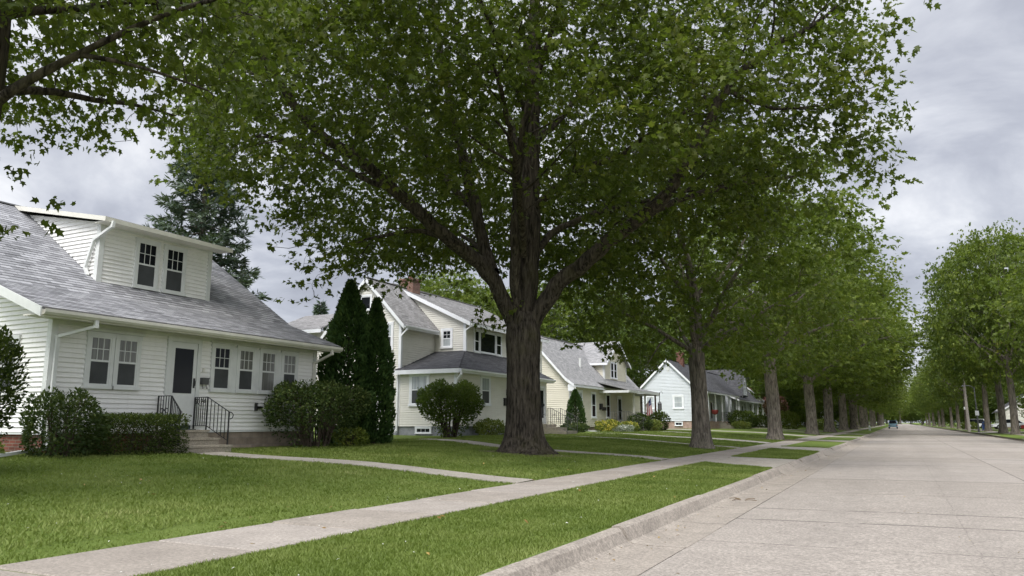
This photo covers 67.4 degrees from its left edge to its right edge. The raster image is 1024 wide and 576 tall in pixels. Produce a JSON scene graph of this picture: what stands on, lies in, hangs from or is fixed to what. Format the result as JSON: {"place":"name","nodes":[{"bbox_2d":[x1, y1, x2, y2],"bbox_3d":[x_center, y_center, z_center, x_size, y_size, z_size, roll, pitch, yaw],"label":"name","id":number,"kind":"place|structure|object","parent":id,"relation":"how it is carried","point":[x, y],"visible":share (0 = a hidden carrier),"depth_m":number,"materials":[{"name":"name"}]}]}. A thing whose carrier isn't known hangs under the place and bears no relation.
{"place":"outdoors","nodes":[
{"label":"outdoors","id":0,"kind":"place"},
{"bbox_2d":[8,444,798,554],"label":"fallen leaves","id":1,"kind":"object","parent":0,"point":[437,516],"visible":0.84,"depth_m":11.72,"materials":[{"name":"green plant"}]},
{"bbox_2d":[0,425,884,575],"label":"sidewalk","id":2,"kind":"structure","parent":0,"point":[136,559],"depth_m":8.21,"materials":[{"name":"concrete"}]},
{"bbox_2d":[0,423,888,575],"bbox_3d":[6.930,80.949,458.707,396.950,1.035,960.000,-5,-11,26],"label":"lawn","id":3,"kind":"structure","parent":0,"point":[853,435],"depth_m":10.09,"materials":[{"name":"plant"}]},
{"bbox_2d":[0,324,32,441],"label":"shrub","id":4,"kind":"object","parent":3,"relation":"on","point":[11,349],"visible":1,"depth_m":12.49,"materials":[{"name":"green plant"}]},
{"bbox_2d":[18,385,113,457],"bbox_3d":[-8.993,2.716,15.355,1.699,1.542,1.723,-5,-11,26],"label":"shrub","id":5,"kind":"object","parent":3,"relation":"on","point":[71,407],"visible":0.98,"depth_m":15.14,"materials":[{"name":"green plant"}]},
{"bbox_2d":[75,411,191,456],"bbox_3d":[-8.261,3.216,16.860,1.073,1.004,2.250,-5,-11,26],"label":"hedge","id":6,"kind":"object","parent":3,"relation":"on","point":[164,419],"visible":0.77,"depth_m":16.81,"materials":[{"name":"green plant"}]},
{"bbox_2d":[0,0,311,240],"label":"maple tree","id":7,"kind":"object","parent":3,"relation":"on","point":[58,34],"visible":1,"depth_m":11.41,"materials":[{"name":"green plant"}]},
{"bbox_2d":[0,201,342,456],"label":"bungalow","id":8,"kind":"object","parent":3,"relation":"on","point":[113,315],"visible":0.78,"depth_m":19.50,"materials":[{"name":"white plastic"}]},
{"bbox_2d":[0,335,21,394],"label":"window","id":9,"kind":"structure","parent":8,"relation":"in","point":[14,336],"depth_m":16.61,"materials":[{"name":"white paint"}]},
{"bbox_2d":[81,331,116,388],"bbox_3d":[-9.174,1.610,17.096,0.105,1.254,0.710,-5,-11,26],"label":"window","id":10,"kind":"structure","parent":8,"relation":"in","point":[100,346],"depth_m":17.08,"materials":[{"name":"white paint"}]},
{"bbox_2d":[112,334,142,389],"bbox_3d":[-8.869,1.716,17.700,0.105,1.254,0.720,-5,-11,26],"label":"window","id":11,"kind":"structure","parent":8,"relation":"in","point":[128,348],"depth_m":17.70,"materials":[{"name":"white paint"}]},
{"bbox_2d":[131,237,160,291],"bbox_3d":[-9.890,-0.633,20.811,0.105,1.374,0.790,-5,-11,26],"label":"window","id":12,"kind":"structure","parent":8,"relation":"in","point":[147,252],"depth_m":20.80,"materials":[{"name":"white paint"}]},
{"bbox_2d":[160,244,187,296],"bbox_3d":[-9.489,-0.494,21.605,0.105,1.374,0.790,-5,-11,26],"label":"window","id":13,"kind":"structure","parent":8,"relation":"in","point":[173,277],"depth_m":21.59,"materials":[{"name":"white paint"}]},
{"bbox_2d":[167,341,197,424],"bbox_3d":[-8.146,2.366,19.018,0.097,2.035,0.780,-5,-11,26],"label":"door","id":14,"kind":"structure","parent":8,"relation":"in","point":[184,355],"depth_m":19.07,"materials":[{"name":"white paint"}]},
{"bbox_2d":[208,342,233,392],"bbox_3d":[-7.622,2.098,20.173,0.105,1.274,0.750,-5,-11,26],"label":"window","id":15,"kind":"structure","parent":8,"relation":"in","point":[221,366],"depth_m":20.16,"materials":[{"name":"white paint"}]},
{"bbox_2d":[235,345,256,393],"bbox_3d":[-7.243,2.229,20.922,0.105,1.274,0.730,-5,-11,26],"label":"window","id":16,"kind":"structure","parent":8,"relation":"in","point":[246,356],"depth_m":20.93,"materials":[{"name":"white paint"}]},
{"bbox_2d":[258,348,278,394],"bbox_3d":[-6.871,2.358,21.659,0.105,1.274,0.740,-5,-11,26],"label":"window","id":17,"kind":"structure","parent":8,"relation":"in","point":[268,368],"depth_m":21.65,"materials":[{"name":"white paint"}]},
{"bbox_2d":[280,350,298,394],"bbox_3d":[-6.494,2.488,22.404,0.105,1.274,0.730,-5,-11,26],"label":"window","id":18,"kind":"structure","parent":8,"relation":"in","point":[289,365],"depth_m":22.44,"materials":[{"name":"white paint"}]},
{"bbox_2d":[142,105,271,300],"bbox_3d":[-15.193,-1.208,37.510,9.771,16.812,10.004,3,-10,-18],"label":"spruce tree","id":19,"kind":"object","parent":3,"relation":"on","point":[199,217],"visible":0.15,"depth_m":37.05,"materials":[{"name":"green plant"}]},
{"bbox_2d":[260,377,374,447],"bbox_3d":[-5.597,3.589,22.129,2.162,2.094,4.157,-5,-11,26],"label":"shrub","id":20,"kind":"object","parent":3,"relation":"on","point":[326,399],"visible":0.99,"depth_m":21.53,"materials":[{"name":"green plant"}]},
{"bbox_2d":[311,299,328,330],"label":"spruce tree","id":21,"kind":"object","parent":3,"relation":"on","point":[321,310],"visible":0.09,"depth_m":90.00,"materials":[{"name":"green plant"}]},
{"bbox_2d":[315,278,379,443],"bbox_3d":[-5.314,2.384,24.924,2.140,5.515,2.136,1,-10,-7],"label":"arborvitae","id":22,"kind":"object","parent":3,"relation":"on","point":[349,320],"visible":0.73,"depth_m":24.55,"materials":[{"name":"green plant"}]},
{"bbox_2d":[330,426,369,446],"bbox_3d":[-4.757,4.415,22.725,1.101,0.682,1.348,-5,-11,26],"label":"shrub","id":23,"kind":"object","parent":3,"relation":"on","point":[355,432],"visible":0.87,"depth_m":22.61,"materials":[{"name":"green plant"}]},
{"bbox_2d":[199,452,532,483],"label":"front walk","id":24,"kind":"structure","parent":3,"relation":"on","point":[473,476],"depth_m":16.09,"materials":[{"name":"concrete"}]},
{"bbox_2d":[352,296,396,443],"bbox_3d":[-4.486,2.712,25.108,1.521,4.953,1.523,3,-10,-18],"label":"arborvitae","id":25,"kind":"object","parent":3,"relation":"on","point":[378,326],"visible":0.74,"depth_m":24.77,"materials":[{"name":"green plant"}]},
{"bbox_2d":[288,277,578,435],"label":"two storey house","id":26,"kind":"structure","parent":3,"relation":"on","point":[432,338],"depth_m":39.10,"materials":[{"name":"beige wood"}]},
{"bbox_2d":[361,294,372,310],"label":"window","id":27,"kind":"structure","parent":26,"relation":"in","point":[367,299],"depth_m":38.65,"materials":[{"name":"white glass"}]},
{"bbox_2d":[387,322,393,349],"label":"window","id":28,"kind":"structure","parent":26,"relation":"in","point":[391,324],"depth_m":37.70,"materials":[{"name":"white glass"}]},
{"bbox_2d":[408,373,429,405],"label":"window","id":29,"kind":"structure","parent":26,"relation":"in","point":[415,380],"depth_m":36.56,"materials":[{"name":"white glass"}]},
{"bbox_2d":[414,427,431,433],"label":"window","id":30,"kind":"structure","parent":26,"relation":"in","point":[418,430],"depth_m":36.06,"materials":[{"name":"clear glass"}]},
{"bbox_2d":[440,328,452,348],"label":"window","id":31,"kind":"structure","parent":26,"relation":"in","point":[446,333],"depth_m":39.86,"materials":[{"name":"white glass"}]},
{"bbox_2d":[473,328,480,353],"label":"window","id":32,"kind":"structure","parent":26,"relation":"in","point":[476,337],"depth_m":40.37,"materials":[{"name":"clear glass"}]},
{"bbox_2d":[480,375,491,405],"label":"window","id":33,"kind":"structure","parent":26,"relation":"in","point":[485,383],"depth_m":38.14,"materials":[{"name":"clear glass"}]},
{"bbox_2d":[480,330,495,355],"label":"window","id":34,"kind":"structure","parent":26,"relation":"in","point":[488,343],"depth_m":41.51,"materials":[{"name":"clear glass"}]},
{"bbox_2d":[496,333,502,356],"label":"window","id":35,"kind":"structure","parent":26,"relation":"in","point":[498,336],"depth_m":42.61,"materials":[{"name":"clear glass"}]},
{"bbox_2d":[540,388,544,421],"bbox_3d":[1.669,6.711,43.861,0.077,2.000,0.900,-5,-11,26],"label":"door","id":36,"kind":"structure","parent":26,"relation":"in","point":[541,389],"depth_m":44.04,"materials":[{"name":"white paint"}]},
{"bbox_2d":[397,268,501,316],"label":"maple tree","id":37,"kind":"object","parent":3,"relation":"on","point":[432,286],"visible":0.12,"depth_m":71.60,"materials":[{"name":"green plant"}]},
{"bbox_2d":[416,378,484,437],"bbox_3d":[-2.594,5.141,32.502,3.003,2.665,3.081,-5,-11,26],"label":"shrub","id":38,"kind":"object","parent":3,"relation":"on","point":[464,398],"visible":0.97,"depth_m":31.95,"materials":[{"name":"green plant"}]},
{"bbox_2d":[126,445,829,575],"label":"verge grass","id":39,"kind":"structure","parent":3,"relation":"on","point":[709,475],"depth_m":8.21,"materials":[{"name":"green plant"}]},
{"bbox_2d":[473,418,504,435],"bbox_3d":[-0.957,6.683,36.618,1.655,1.021,2.170,-5,-11,26],"label":"shrub","id":40,"kind":"object","parent":3,"relation":"on","point":[500,429],"visible":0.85,"depth_m":36.22,"materials":[{"name":"green plant"}]},
{"bbox_2d":[448,285,552,337],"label":"maple tree","id":41,"kind":"object","parent":3,"relation":"on","point":[508,290],"visible":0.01,"depth_m":89.94,"materials":[{"name":"green plant"}]},
{"bbox_2d":[119,0,941,455],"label":"maple tree","id":42,"kind":"object","parent":3,"relation":"on","point":[447,164],"visible":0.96,"depth_m":21.81,"materials":[{"name":"green plant"}]},
{"bbox_2d":[428,439,668,460],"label":"front walk","id":43,"kind":"structure","parent":3,"relation":"on","point":[498,445],"depth_m":25.39,"materials":[{"name":"concrete"}]},
{"bbox_2d":[491,281,617,342],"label":"maple tree","id":44,"kind":"object","parent":3,"relation":"on","point":[546,323],"visible":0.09,"depth_m":88.96,"materials":[{"name":"green plant"}]},
{"bbox_2d":[560,422,589,432],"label":"shrub","id":45,"kind":"object","parent":3,"relation":"on","point":[582,426],"visible":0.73,"depth_m":48.98,"materials":[{"name":"green plant"}]},
{"bbox_2d":[564,388,586,430],"bbox_3d":[4.210,8.168,51.100,1.527,2.986,1.538,1,-10,-8],"label":"arborvitae","id":46,"kind":"object","parent":3,"relation":"on","point":[575,399],"visible":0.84,"depth_m":50.88,"materials":[{"name":"green plant"}]},
{"bbox_2d":[541,336,658,431],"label":"yellow house","id":47,"kind":"structure","parent":3,"relation":"on","point":[608,389],"depth_m":58.48,"materials":[{"name":"beige wood"}]},
{"bbox_2d":[591,392,596,417],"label":"window","id":48,"kind":"structure","parent":47,"relation":"in","point":[593,394],"depth_m":57.03,"materials":[{"name":"clear glass"}]},
{"bbox_2d":[605,393,610,418],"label":"window","id":49,"kind":"structure","parent":47,"relation":"in","point":[608,405],"depth_m":59.90,"materials":[{"name":"clear glass"}]},
{"bbox_2d":[541,283,669,382],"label":"maple tree","id":50,"kind":"object","parent":3,"relation":"on","point":[632,374],"visible":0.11,"depth_m":94.97,"materials":[{"name":"green plant"}]},
{"bbox_2d":[594,419,623,430],"bbox_3d":[6.549,9.311,51.775,1.810,1.093,3.376,-5,-11,26],"label":"flower bed","id":51,"kind":"object","parent":3,"relation":"on","point":[609,425],"visible":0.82,"depth_m":51.04,"materials":[{"name":"yellow plant"}]},
{"bbox_2d":[612,424,634,431],"bbox_3d":[7.615,9.491,51.621,1.164,0.721,3.053,-5,-11,26],"label":"flower bed","id":52,"kind":"object","parent":3,"relation":"on","point":[627,427],"visible":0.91,"depth_m":50.92,"materials":[{"name":"white plant"}]},
{"bbox_2d":[627,412,652,430],"bbox_3d":[9.535,10.066,57.532,2.039,1.510,2.232,-5,-11,26],"label":"shrub","id":53,"kind":"object","parent":3,"relation":"on","point":[635,418],"visible":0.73,"depth_m":57.10,"materials":[{"name":"green plant"}]},
{"bbox_2d":[594,305,689,422],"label":"maple tree","id":54,"kind":"object","parent":3,"relation":"on","point":[650,372],"visible":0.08,"depth_m":107.03,"materials":[{"name":"green plant"}]},
{"bbox_2d":[644,419,663,430],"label":"shrub","id":55,"kind":"object","parent":3,"relation":"on","point":[657,424],"visible":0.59,"depth_m":58.13,"materials":[{"name":"green plant"}]},
{"bbox_2d":[649,409,671,430],"bbox_3d":[11.591,10.551,60.947,2.066,1.898,2.049,-5,-11,26],"label":"shrub","id":56,"kind":"object","parent":3,"relation":"on","point":[659,416],"visible":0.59,"depth_m":60.60,"materials":[{"name":"green plant"}]},
{"bbox_2d":[630,315,728,379],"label":"maple tree","id":57,"kind":"object","parent":3,"relation":"on","point":[685,358],"visible":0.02,"depth_m":118.30,"materials":[{"name":"green plant"}]},
{"bbox_2d":[640,352,738,428],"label":"gabled house","id":58,"kind":"structure","parent":3,"relation":"on","point":[671,384],"depth_m":80.84,"materials":[{"name":"white wood"}]},
{"bbox_2d":[672,395,683,408],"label":"window","id":59,"kind":"structure","parent":58,"relation":"in","point":[678,403],"depth_m":79.84,"materials":[{"name":"clear glass"}]},
{"bbox_2d":[505,114,910,448],"bbox_3d":[8.872,-0.518,34.524,16.213,15.359,14.928,-5,-11,26],"label":"maple tree","id":60,"kind":"object","parent":3,"relation":"on","point":[701,327],"visible":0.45,"depth_m":32.12,"materials":[{"name":"green plant"}]},
{"bbox_2d":[705,370,763,426],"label":"cottage","id":61,"kind":"structure","parent":3,"relation":"on","point":[747,400],"depth_m":102.63,"materials":[{"name":"white"}]},
{"bbox_2d":[731,420,751,428],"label":"shrub","id":62,"kind":"object","parent":3,"relation":"on","point":[741,424],"visible":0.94,"depth_m":81.92,"materials":[{"name":"green plant"}]},
{"bbox_2d":[726,409,759,428],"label":"shrub","id":63,"kind":"object","parent":3,"relation":"on","point":[732,417],"visible":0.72,"depth_m":87.22,"materials":[{"name":"green plant"}]},
{"bbox_2d":[710,456,795,467],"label":"kerb walk","id":64,"kind":"structure","parent":3,"relation":"on","point":[768,462],"depth_m":23.19,"materials":[{"name":"concrete"}]},
{"bbox_2d":[750,414,767,427],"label":"shrub","id":65,"kind":"object","parent":3,"relation":"on","point":[764,420],"visible":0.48,"depth_m":93.60,"materials":[{"name":"green plant"}]},
{"bbox_2d":[762,395,789,420],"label":"purple tree","id":66,"kind":"object","parent":3,"relation":"on","point":[783,401],"visible":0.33,"depth_m":105.49,"materials":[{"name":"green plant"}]},
{"bbox_2d":[747,379,822,426],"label":"garden tree","id":67,"kind":"object","parent":3,"relation":"on","point":[795,407],"visible":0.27,"depth_m":114.80,"materials":[{"name":"green plant"}]},
{"bbox_2d":[650,178,927,439],"bbox_3d":[17.532,1.274,50.467,17.723,17.411,17.507,-5,-11,26],"label":"maple tree","id":68,"kind":"object","parent":3,"relation":"on","point":[770,373],"visible":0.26,"depth_m":48.83,"materials":[{"name":"green plant"}]},
{"bbox_2d":[781,410,801,428],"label":"shrub","id":69,"kind":"object","parent":3,"relation":"on","point":[796,421],"visible":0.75,"depth_m":93.71,"materials":[{"name":"green plant"}]},
{"bbox_2d":[775,446,827,451],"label":"kerb walk","id":70,"kind":"structure","parent":3,"relation":"on","point":[809,448],"depth_m":34.77,"materials":[{"name":"concrete"}]},
{"bbox_2d":[746,321,861,402],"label":"maple tree","id":71,"kind":"object","parent":3,"relation":"on","point":[788,392],"visible":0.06,"depth_m":92.59,"materials":[{"name":"green plant"}]},
{"bbox_2d":[788,396,823,426],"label":"garden tree","id":72,"kind":"object","parent":3,"relation":"on","point":[819,407],"visible":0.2,"depth_m":124.74,"materials":[{"name":"green plant"}]},
{"bbox_2d":[706,241,925,434],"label":"maple tree","id":73,"kind":"object","parent":3,"relation":"on","point":[808,379],"visible":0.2,"depth_m":70.06,"materials":[{"name":"green plant"}]},
{"bbox_2d":[739,274,936,432],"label":"maple tree","id":74,"kind":"object","parent":3,"relation":"on","point":[829,425],"visible":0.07,"depth_m":86.74,"materials":[{"name":"green plant"}]},
{"bbox_2d":[833,405,849,419],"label":"garden tree","id":75,"kind":"object","parent":3,"relation":"on","point":[836,412],"visible":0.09,"depth_m":152.38,"materials":[{"name":"green plant"}]},
{"bbox_2d":[793,306,942,430],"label":"maple tree","id":76,"kind":"object","parent":3,"relation":"on","point":[843,423],"visible":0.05,"depth_m":106.48,"materials":[{"name":"green plant"}]},
{"bbox_2d":[837,374,903,428],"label":"maple tree","id":77,"kind":"object","parent":3,"relation":"on","point":[856,412],"visible":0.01,"depth_m":143.79,"materials":[{"name":"green plant"}]},
{"bbox_2d":[821,353,921,429],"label":"maple tree","id":78,"kind":"object","parent":3,"relation":"on","point":[851,400],"visible":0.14,"depth_m":125.38,"materials":[{"name":"green plant"}]},
{"bbox_2d":[847,375,915,427],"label":"maple tree","id":79,"kind":"object","parent":3,"relation":"on","point":[861,419],"visible":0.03,"depth_m":163.32,"materials":[{"name":"green plant"}]},
{"bbox_2d":[857,375,919,426],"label":"maple tree","id":80,"kind":"object","parent":3,"relation":"on","point":[865,413],"visible":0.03,"depth_m":182.70,"materials":[{"name":"green plant"}]},
{"bbox_2d":[867,374,909,426],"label":"maple tree","id":81,"kind":"object","parent":3,"relation":"on","point":[871,424],"visible":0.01,"depth_m":209.95,"materials":[{"name":"green plant"}]},
{"bbox_2d":[872,389,907,425],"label":"maple tree","id":82,"kind":"object","parent":3,"relation":"on","point":[874,417],"visible":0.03,"depth_m":239.06,"materials":[{"name":"green plant"}]},
{"bbox_2d":[875,388,914,425],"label":"maple tree","id":83,"kind":"object","parent":3,"relation":"on","point":[900,405],"visible":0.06,"depth_m":268.65,"materials":[{"name":"green plant"}]},
{"bbox_2d":[0,0,1023,422],"label":"sky","id":84,"kind":"structure","parent":0,"point":[966,141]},
{"bbox_2d":[623,433,770,443],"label":"driveway","id":85,"kind":"structure","parent":0,"point":[712,438],"depth_m":43.96,"materials":[{"name":"concrete"}]},
{"bbox_2d":[662,429,809,436],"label":"driveway","id":86,"kind":"structure","parent":0,"point":[739,431],"depth_m":66.13,"materials":[{"name":"concrete"}]},
{"bbox_2d":[639,424,1023,575],"bbox_3d":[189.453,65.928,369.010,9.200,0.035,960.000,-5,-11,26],"label":"street","id":87,"kind":"structure","parent":0,"point":[860,506],"depth_m":10.62,"materials":[{"name":"concrete"}]},
{"bbox_2d":[891,402,911,423],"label":"maple tree","id":88,"kind":"object","parent":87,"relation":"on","point":[899,412],"visible":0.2,"depth_m":456.72,"materials":[{"name":"green plant"}]},
{"bbox_2d":[914,423,1023,438],"bbox_3d":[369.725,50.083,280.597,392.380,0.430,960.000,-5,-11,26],"label":"lawn across street","id":89,"kind":"structure","parent":0,"point":[1006,435],"depth_m":100.25,"materials":[{"name":"plant"}]},
{"bbox_2d":[907,373,930,425],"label":"maple tree","id":90,"kind":"object","parent":89,"relation":"on","point":[918,406],"visible":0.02,"depth_m":272.71,"materials":[{"name":"green plant"}]},
{"bbox_2d":[908,374,940,425],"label":"maple tree","id":91,"kind":"object","parent":89,"relation":"on","point":[923,410],"visible":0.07,"depth_m":239.59,"materials":[{"name":"green plant"}]},
{"bbox_2d":[910,374,944,426],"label":"maple tree","id":92,"kind":"object","parent":89,"relation":"on","point":[938,414],"visible":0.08,"depth_m":210.59,"materials":[{"name":"green plant"}]},
{"bbox_2d":[911,368,959,426],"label":"maple tree","id":93,"kind":"object","parent":89,"relation":"on","point":[928,401],"visible":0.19,"depth_m":185.56,"materials":[{"name":"green plant"}]},
{"bbox_2d":[914,351,966,427],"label":"maple tree","id":94,"kind":"object","parent":89,"relation":"on","point":[950,412],"visible":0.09,"depth_m":162.07,"materials":[{"name":"green plant"}]},
{"bbox_2d":[922,354,989,428],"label":"maple tree","id":95,"kind":"object","parent":89,"relation":"on","point":[941,402],"visible":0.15,"depth_m":139.73,"materials":[{"name":"green plant"}]},
{"bbox_2d":[917,333,1001,429],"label":"maple tree","id":96,"kind":"object","parent":89,"relation":"on","point":[937,385],"visible":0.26,"depth_m":121.48,"materials":[{"name":"green plant"}]},
{"bbox_2d":[962,373,970,431],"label":"utility pole","id":97,"kind":"object","parent":89,"relation":"on","point":[967,412],"visible":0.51,"depth_m":99.87,"materials":[{"name":"white paint"}]},
{"bbox_2d":[913,231,1023,432],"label":"maple tree","id":98,"kind":"object","parent":89,"relation":"on","point":[1003,428],"visible":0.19,"depth_m":84.03,"materials":[{"name":"green plant"}]},
{"bbox_2d":[961,385,979,431],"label":"street lamp","id":99,"kind":"object","parent":89,"relation":"on","point":[976,413],"visible":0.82,"depth_m":94.31,"materials":[{"name":"grey metal"}]},
{"bbox_2d":[918,217,1023,434],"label":"maple tree","id":100,"kind":"object","parent":89,"relation":"on","point":[975,360],"visible":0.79,"depth_m":75.06,"materials":[{"name":"green plant"}]},
{"bbox_2d":[919,276,1022,430],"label":"maple tree","id":101,"kind":"object","parent":89,"relation":"on","point":[985,389],"visible":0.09,"depth_m":100.92,"materials":[{"name":"green plant"}]},
{"bbox_2d":[959,388,1016,423],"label":"tree","id":102,"kind":"object","parent":89,"relation":"on","point":[992,403],"visible":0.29,"depth_m":146.92,"materials":[{"name":"green plant"}]},
{"bbox_2d":[971,232,1023,344],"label":"maple tree","id":103,"kind":"object","parent":89,"relation":"on","point":[1014,309],"visible":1,"depth_m":50.76,"materials":[{"name":"green plant"}]},
{"bbox_2d":[992,394,1023,427],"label":"house","id":104,"kind":"structure","parent":89,"relation":"on","point":[1007,412],"depth_m":125.49,"materials":[{"name":"beige"}]},
{"bbox_2d":[1016,386,1023,417],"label":"garden tree","id":105,"kind":"object","parent":89,"relation":"on","point":[1019,399],"visible":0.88,"depth_m":117.92,"materials":[{"name":"green plant"}]},
{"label":"driveway across street","id":106,"kind":"structure","parent":0,"visible":0},
{"bbox_2d":[991,419,1023,428],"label":"parked car","id":107,"kind":"object","parent":106,"relation":"on","point":[996,426],"visible":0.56,"depth_m":114.64,"materials":[{"name":"white paint"}]},
{"label":"ground","id":108,"kind":"structure","parent":0,"visible":0},
{"bbox_2d":[479,427,891,575],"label":"kerb","id":109,"kind":"structure","parent":108,"relation":"on","point":[714,510],"depth_m":9.33,"materials":[{"name":"concrete"}]},
{"bbox_2d":[918,425,1023,443],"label":"kerb across street","id":110,"kind":"structure","parent":108,"relation":"on","point":[1000,437],"depth_m":74.69,"materials":[{"name":"concrete"}]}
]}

